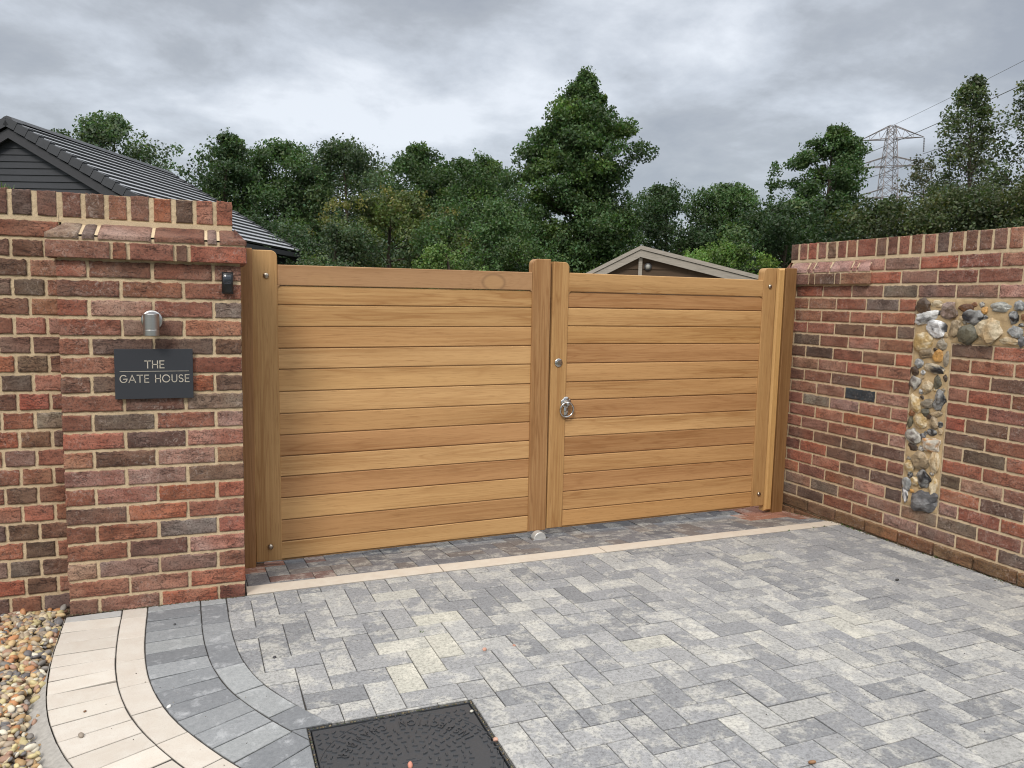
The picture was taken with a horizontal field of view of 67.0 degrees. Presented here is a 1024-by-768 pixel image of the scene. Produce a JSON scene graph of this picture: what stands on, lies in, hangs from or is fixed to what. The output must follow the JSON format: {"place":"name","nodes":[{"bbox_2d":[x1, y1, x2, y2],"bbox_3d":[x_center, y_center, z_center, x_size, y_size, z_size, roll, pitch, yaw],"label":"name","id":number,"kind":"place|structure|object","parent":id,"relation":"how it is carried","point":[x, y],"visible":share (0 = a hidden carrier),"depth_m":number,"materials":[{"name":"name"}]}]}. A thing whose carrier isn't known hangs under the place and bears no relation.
{"place":"outdoors","nodes":[
{"label":"outdoors","id":0,"kind":"place"},
{"bbox_2d":[0,604,69,767],"bbox_3d":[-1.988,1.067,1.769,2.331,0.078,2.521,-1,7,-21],"label":"gravel","id":1,"kind":"structure","parent":0,"point":[27,638],"depth_m":2.61,"materials":[{"name":"beige gravel"}]},
{"bbox_2d":[0,0,1023,268],"label":"sky","id":2,"kind":"structure","parent":0,"point":[725,90],"materials":[{"name":"grey"}]},
{"bbox_3d":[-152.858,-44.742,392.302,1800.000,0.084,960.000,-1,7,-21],"label":"ground","id":3,"kind":"structure","parent":0,"visible":0},
{"bbox_2d":[0,187,69,614],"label":"garden wall","id":4,"kind":"structure","parent":3,"relation":"on","point":[34,563],"depth_m":3.05,"materials":[{"name":"brick"}]},
{"bbox_2d":[24,619,71,767],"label":"concrete haunch","id":5,"kind":"object","parent":3,"relation":"on","point":[51,755],"visible":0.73,"depth_m":2.25,"materials":[{"name":"grey concrete"}]},
{"bbox_2d":[51,110,195,184],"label":"broadleaf tree","id":6,"kind":"object","parent":3,"relation":"on","point":[106,132],"visible":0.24,"depth_m":33.86,"materials":[{"name":"green plant"}]},
{"bbox_2d":[44,192,246,615],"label":"brick pier","id":7,"kind":"structure","parent":3,"relation":"on","point":[154,501],"depth_m":3.12,"materials":[{"name":"brick"}]},
{"bbox_2d":[141,310,162,335],"bbox_3d":[-1.418,-0.240,3.042,0.080,0.099,0.082,-1,7,-21],"label":"wall light","id":8,"kind":"object","parent":7,"relation":"attached to","point":[151,321],"visible":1,"depth_m":3.01,"materials":[{"name":"metal"}]},
{"bbox_2d":[114,349,193,398],"bbox_3d":[-1.431,-0.041,3.096,0.285,0.199,0.021,-1,7,-21],"label":"house sign","id":9,"kind":"object","parent":7,"relation":"attached to","point":[152,373],"visible":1,"depth_m":3.08,"materials":[{"name":"stone"}]},
{"bbox_2d":[222,272,232,293],"bbox_3d":[-1.159,-0.412,3.151,0.044,0.088,0.034,-1,7,-21],"label":"gate sensor","id":10,"kind":"object","parent":7,"relation":"attached to","point":[227,282],"visible":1,"depth_m":3.14,"materials":[{"name":"black plastic"}]},
{"bbox_2d":[0,115,299,285],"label":"bungalow","id":11,"kind":"object","parent":3,"relation":"on","point":[34,157],"visible":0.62,"depth_m":16.58,"materials":[{"name":"tile"}]},
{"bbox_2d":[189,127,273,232],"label":"broadleaf tree","id":12,"kind":"object","parent":3,"relation":"on","point":[229,152],"visible":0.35,"depth_m":29.94,"materials":[{"name":"green plant"}]},
{"bbox_2d":[238,206,328,285],"bbox_3d":[-8.250,-3.567,25.698,7.115,4.592,6.168,-1,7,-21],"label":"shrub","id":13,"kind":"object","parent":3,"relation":"on","point":[271,226],"visible":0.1,"depth_m":25.35,"materials":[{"name":"green plant"}]},
{"bbox_2d":[221,137,363,258],"bbox_3d":[-9.428,-6.147,32.350,6.134,7.988,6.256,6,8,35],"label":"broadleaf tree","id":14,"kind":"object","parent":3,"relation":"on","point":[287,155],"visible":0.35,"depth_m":31.12,"materials":[{"name":"green plant"}]},
{"bbox_2d":[269,220,406,287],"bbox_3d":[-5.738,-2.951,23.171,4.925,3.982,4.705,4,7,22],"label":"shrub","id":15,"kind":"object","parent":3,"relation":"on","point":[350,243],"visible":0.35,"depth_m":22.87,"materials":[{"name":"green plant"}]},
{"bbox_2d":[274,138,416,267],"bbox_3d":[-7.334,-6.274,32.912,7.640,8.152,7.741,-1,7,-21],"label":"broadleaf tree","id":16,"kind":"object","parent":3,"relation":"on","point":[357,159],"visible":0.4,"depth_m":31.68,"materials":[{"name":"green plant"}]},
{"bbox_2d":[300,183,490,287],"bbox_3d":[-3.736,-3.985,26.391,6.283,5.395,6.639,4,7,25],"label":"yellowing tree","id":17,"kind":"object","parent":3,"relation":"on","point":[384,211],"visible":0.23,"depth_m":25.36,"materials":[{"name":"green plant"}]},
{"bbox_2d":[364,140,478,264],"bbox_3d":[-4.060,-6.435,34.369,6.034,8.396,5.329,-1,7,-21],"label":"broadleaf tree","id":18,"kind":"object","parent":3,"relation":"on","point":[414,163],"visible":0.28,"depth_m":33.25,"materials":[{"name":"green plant"}]},
{"bbox_2d":[411,239,488,288],"bbox_3d":[-1.681,-2.162,19.817,2.346,3.053,1.913,5,7,32],"label":"shrub","id":19,"kind":"object","parent":3,"relation":"on","point":[437,254],"visible":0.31,"depth_m":19.60,"materials":[{"name":"green plant"}]},
{"bbox_2d":[405,147,536,268],"bbox_3d":[-0.988,-6.103,33.743,7.129,7.910,6.366,-1,7,-21],"label":"broadleaf tree","id":20,"kind":"object","parent":3,"relation":"on","point":[478,175],"visible":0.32,"depth_m":32.15,"materials":[{"name":"green plant"}]},
{"bbox_2d":[403,194,567,290],"bbox_3d":[-1.143,-3.567,24.812,5.978,5.050,4.999,0,6,-8],"label":"shrub","id":21,"kind":"object","parent":3,"relation":"on","point":[495,217],"visible":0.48,"depth_m":23.82,"materials":[{"name":"green plant"}]},
{"bbox_2d":[245,506,824,586],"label":"threshold paving","id":22,"kind":"structure","parent":3,"relation":"on","point":[593,535],"depth_m":4.20,"materials":[{"name":"grey stone"}]},
{"bbox_2d":[240,248,263,567],"bbox_3d":[-1.260,0.140,3.730,0.102,1.568,0.100,-1,7,-23],"label":"gate post","id":23,"kind":"object","parent":22,"relation":"on","point":[248,406],"visible":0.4,"depth_m":3.68,"materials":[{"name":"wood"}]},
{"bbox_2d":[252,250,550,562],"bbox_3d":[-0.524,0.097,4.016,1.564,1.523,0.063,-2,7,-23],"label":"gate leaf","id":24,"kind":"object","parent":23,"relation":"attached to","point":[401,409],"visible":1,"depth_m":3.97,"materials":[{"name":"wood"}]},
{"bbox_2d":[528,530,548,540],"bbox_3d":[0.149,0.848,4.341,0.100,0.043,0.072,-1,7,-21],"label":"gate stop","id":25,"kind":"object","parent":22,"relation":"on","point":[537,535],"visible":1,"depth_m":4.32,"materials":[{"name":"metal"}]},
{"bbox_2d":[759,268,796,512],"bbox_3d":[1.698,0.064,4.992,0.146,1.605,0.102,-1,7,-23],"label":"gate post","id":26,"kind":"object","parent":22,"relation":"on","point":[785,294],"visible":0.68,"depth_m":4.94,"materials":[{"name":"brown wood"}]},
{"bbox_2d":[545,262,776,527],"bbox_3d":[0.924,0.052,4.619,1.554,1.522,0.089,-1,7,-23],"label":"gate leaf","id":27,"kind":"object","parent":26,"relation":"attached to","point":[658,404],"visible":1,"depth_m":4.59,"materials":[{"name":"wood"}]},
{"bbox_2d":[52,525,1023,767],"bbox_3d":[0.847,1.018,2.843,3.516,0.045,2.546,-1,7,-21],"label":"driveway paving","id":28,"kind":"structure","parent":3,"relation":"on","point":[607,672],"depth_m":2.85,"materials":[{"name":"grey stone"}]},
{"bbox_2d":[47,611,181,767],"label":"border paving","id":29,"kind":"structure","parent":28,"relation":"on","point":[83,663],"depth_m":2.41,"materials":[{"name":"beige stone"}]},
{"bbox_2d":[116,607,238,767],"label":"border paving","id":30,"kind":"structure","parent":28,"relation":"on","point":[160,727],"depth_m":2.41,"materials":[{"name":"beige stone"}]},
{"bbox_2d":[145,601,314,767],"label":"border paving","id":31,"kind":"structure","parent":28,"relation":"on","point":[177,658],"depth_m":2.44,"materials":[{"name":"grey stone"}]},
{"bbox_2d":[201,599,330,739],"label":"border paving","id":32,"kind":"structure","parent":28,"relation":"on","point":[239,679],"depth_m":2.60,"materials":[{"name":"grey stone"}]},
{"bbox_2d":[308,702,510,767],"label":"manhole cover","id":33,"kind":"object","parent":28,"relation":"in","point":[416,739],"visible":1,"depth_m":2.26,"materials":[{"name":"metal"}]},
{"bbox_2d":[308,701,512,767],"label":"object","id":34,"kind":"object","parent":33,"relation":"on","point":[492,736],"depth_m":2.35,"materials":[{"name":"black metal"}]},
{"bbox_2d":[408,761,412,767],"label":"loose stone","id":35,"kind":"object","parent":33,"relation":"on","point":[410,764],"visible":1,"depth_m":2.14,"materials":[{"name":"pink stone"}]},
{"bbox_2d":[246,521,840,595],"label":"edging kerb","id":36,"kind":"structure","parent":28,"relation":"on","point":[327,581],"depth_m":3.85,"materials":[{"name":"beige concrete"}]},
{"bbox_2d":[70,512,1018,765],"bbox_3d":[0.409,0.981,3.155,4.098,0.062,2.597,-1,7,-21],"label":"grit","id":37,"kind":"object","parent":28,"relation":"on","point":[560,602],"visible":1,"depth_m":3.29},
{"bbox_2d":[419,523,957,632],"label":"weeds","id":38,"kind":"object","parent":28,"relation":"on","point":[789,530],"visible":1,"depth_m":4.40,"materials":[{"name":"green plant"}]},
{"bbox_2d":[489,65,659,292],"bbox_3d":[2.266,-6.317,27.305,6.543,9.541,5.845,6,8,38],"label":"tall tree","id":39,"kind":"object","parent":3,"relation":"on","point":[581,128],"visible":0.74,"depth_m":26.27,"materials":[{"name":"green plant"}]},
{"bbox_2d":[180,133,998,264],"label":"woodland","id":40,"kind":"object","parent":3,"relation":"on","point":[399,181],"depth_m":35.84,"materials":[{"name":"green plant"}]},
{"bbox_2d":[585,245,758,296],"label":"summerhouse","id":41,"kind":"structure","parent":3,"relation":"on","point":[644,260],"depth_m":12.57,"materials":[{"name":"wood"}]},
{"bbox_2d":[624,177,727,255],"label":"broadleaf tree","id":42,"kind":"object","parent":3,"relation":"on","point":[661,203],"visible":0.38,"depth_m":29.96,"materials":[{"name":"green plant"}]},
{"bbox_2d":[668,181,777,268],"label":"broadleaf tree","id":43,"kind":"object","parent":3,"relation":"on","point":[727,198],"visible":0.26,"depth_m":30.57,"materials":[{"name":"green plant"}]},
{"bbox_2d":[683,236,781,274],"bbox_3d":[5.960,-2.536,23.025,4.222,3.764,3.913,5,7,30],"label":"shrub","id":44,"kind":"object","parent":3,"relation":"on","point":[725,254],"visible":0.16,"depth_m":22.45,"materials":[{"name":"green plant"}]},
{"bbox_2d":[716,189,856,274],"bbox_3d":[8.894,-3.541,25.206,6.333,5.384,4.503,4,7,24],"label":"shrub","id":45,"kind":"object","parent":3,"relation":"on","point":[773,228],"visible":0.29,"depth_m":24.28,"materials":[{"name":"green plant"}]},
{"bbox_2d":[721,122,884,249],"bbox_3d":[10.992,-5.220,27.166,6.294,7.909,5.696,-1,7,-21],"label":"leaning tree","id":46,"kind":"object","parent":3,"relation":"on","point":[845,148],"visible":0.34,"depth_m":26.62,"materials":[{"name":"green plant"}]},
{"bbox_2d":[817,193,964,241],"bbox_3d":[11.878,-3.263,24.103,5.345,5.347,5.676,-1,7,-21],"label":"shrub","id":47,"kind":"object","parent":3,"relation":"on","point":[884,206],"visible":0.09,"depth_m":23.77,"materials":[{"name":"green plant"}]},
{"bbox_2d":[859,125,932,231],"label":"electricity pylon","id":48,"kind":"object","parent":3,"relation":"on","point":[894,131],"visible":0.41,"depth_m":131.88,"materials":[{"name":"metal"}]},
{"bbox_2d":[856,123,1023,181],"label":"power line","id":49,"kind":"object","parent":48,"relation":"hanging from","point":[932,156],"visible":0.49,"depth_m":105.24,"materials":[{"name":"metal"}]},
{"bbox_2d":[871,84,1022,151],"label":"power line","id":50,"kind":"object","parent":48,"relation":"hanging from","point":[941,121],"visible":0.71,"depth_m":102.76,"materials":[{"name":"metal"}]},
{"bbox_2d":[892,60,1023,125],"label":"power line","id":51,"kind":"object","parent":48,"relation":"attached to","point":[950,97],"visible":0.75,"depth_m":109.73,"materials":[{"name":"metal"}]},
{"bbox_2d":[782,227,1023,587],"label":"garden wall","id":52,"kind":"structure","parent":3,"relation":"on","point":[905,426],"depth_m":4.14,"materials":[{"name":"brick"}]},
{"bbox_2d":[893,153,965,211],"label":"sparse tree","id":53,"kind":"object","parent":3,"relation":"on","point":[915,176],"visible":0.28,"depth_m":29.41,"materials":[{"name":"green plant"}]},
{"bbox_2d":[867,175,1023,238],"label":"shrub","id":54,"kind":"object","parent":3,"relation":"on","point":[930,221],"visible":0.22,"depth_m":21.71,"materials":[{"name":"green plant"}]},
{"bbox_2d":[907,73,1020,231],"bbox_3d":[15.009,-5.597,25.548,3.714,9.068,4.102,-1,7,-21],"label":"birch tree","id":55,"kind":"object","parent":3,"relation":"on","point":[975,86],"visible":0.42,"depth_m":25.01,"materials":[{"name":"green plant"}]},
{"bbox_2d":[937,171,1023,232],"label":"shrub","id":56,"kind":"object","parent":3,"relation":"on","point":[1006,205],"visible":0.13,"depth_m":20.83,"materials":[{"name":"green plant"}]},
{"bbox_2d":[972,80,1023,226],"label":"birch tree","id":57,"kind":"object","parent":3,"relation":"on","point":[1019,102],"visible":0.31,"depth_m":23.88,"materials":[{"name":"green plant"}]}
]}

